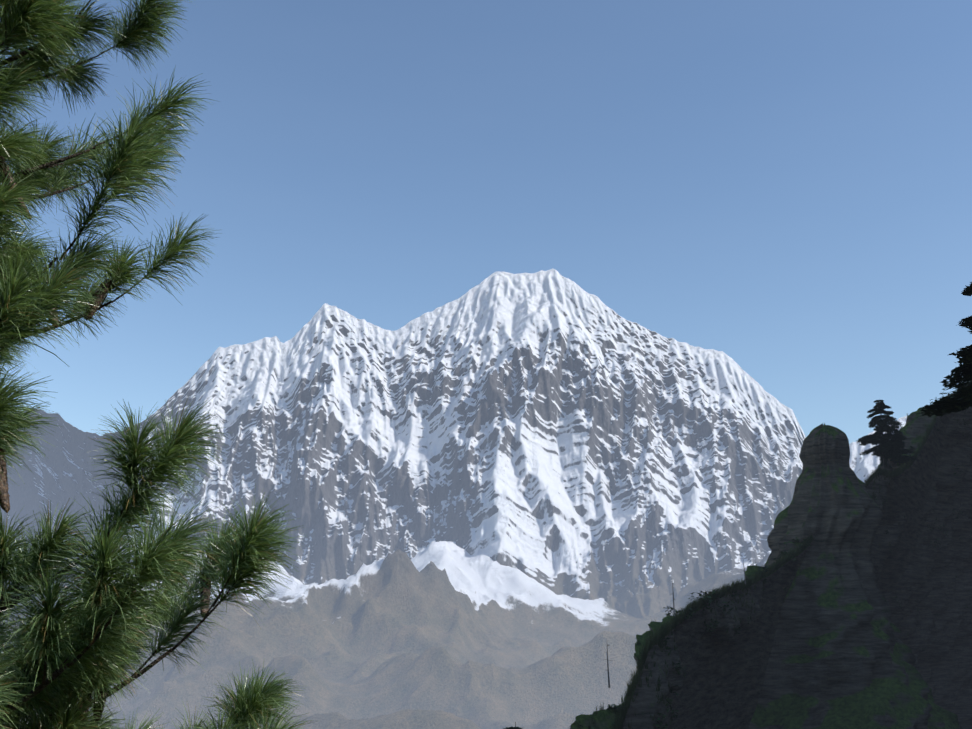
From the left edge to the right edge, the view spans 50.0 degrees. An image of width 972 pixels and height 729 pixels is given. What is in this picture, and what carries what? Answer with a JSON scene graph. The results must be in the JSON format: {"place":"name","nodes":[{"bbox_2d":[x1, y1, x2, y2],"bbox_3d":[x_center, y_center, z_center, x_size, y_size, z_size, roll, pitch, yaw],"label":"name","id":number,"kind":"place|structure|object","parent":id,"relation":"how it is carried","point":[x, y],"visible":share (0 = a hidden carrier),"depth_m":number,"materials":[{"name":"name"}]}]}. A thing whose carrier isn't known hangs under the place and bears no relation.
{"place":"outdoors","nodes":[
{"label":"outdoors","id":0,"kind":"place"},
{"bbox_2d":[0,0,316,728],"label":"blue pine","id":1,"kind":"object","parent":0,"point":[69,630],"depth_m":4.13,"materials":[{"name":"plant"}]},
{"bbox_2d":[0,151,210,724],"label":"blue pine cones","id":2,"kind":"object","parent":1,"relation":"attached to","point":[4,500],"visible":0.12,"depth_m":4.53,"materials":[{"name":"plant"}]},
{"bbox_2d":[0,541,770,728],"bbox_3d":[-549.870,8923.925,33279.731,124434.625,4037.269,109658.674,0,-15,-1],"label":"terrain","id":3,"kind":"structure","parent":0,"point":[441,635],"depth_m":5246.93,"materials":[{"name":"grey stone"}]},
{"bbox_2d":[0,269,906,618],"bbox_3d":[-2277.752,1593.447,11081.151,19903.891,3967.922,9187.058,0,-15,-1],"label":"snowy mountain","id":4,"kind":"structure","parent":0,"point":[554,431],"depth_m":8491.68,"materials":[{"name":"white snow"}]},
{"bbox_2d":[0,0,971,444],"label":"sky","id":5,"kind":"structure","parent":0,"point":[782,188],"materials":[{"name":"blue"}]},
{"bbox_2d":[570,407,971,728],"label":"hill","id":6,"kind":"structure","parent":0,"point":[718,687],"depth_m":282.66,"materials":[{"name":"green stone"}]},
{"bbox_2d":[605,560,745,726],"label":"dead tree trunks","id":7,"kind":"object","parent":6,"relation":"on","point":[673,615],"visible":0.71,"depth_m":167.75,"materials":[{"name":"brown wood"}]},
{"bbox_2d":[503,282,971,728],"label":"trees","id":8,"kind":"object","parent":6,"relation":"on","point":[962,397],"depth_m":63.99,"materials":[{"name":"green plant"}]},
{"bbox_2d":[568,392,968,728],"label":"hill shrubs","id":9,"kind":"object","parent":6,"relation":"on","point":[677,669],"visible":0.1,"depth_m":181.63,"materials":[{"name":"green plant"}]},
{"bbox_2d":[573,381,971,728],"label":"hill grass tufts","id":10,"kind":"object","parent":6,"relation":"on","point":[665,629],"visible":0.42,"depth_m":181.56,"materials":[{"name":"green plant"}]},
{"bbox_2d":[748,422,961,728],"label":"pinnacle rock","id":11,"kind":"object","parent":6,"relation":"on","point":[842,655],"visible":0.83,"depth_m":231.00,"materials":[{"name":"rock"},{"name":"moss"}]},
{"bbox_2d":[856,400,938,469],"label":"hill conifer","id":12,"kind":"object","parent":6,"relation":"on","point":[891,446],"depth_m":269.99,"materials":[{"name":"green plant"}]}
]}

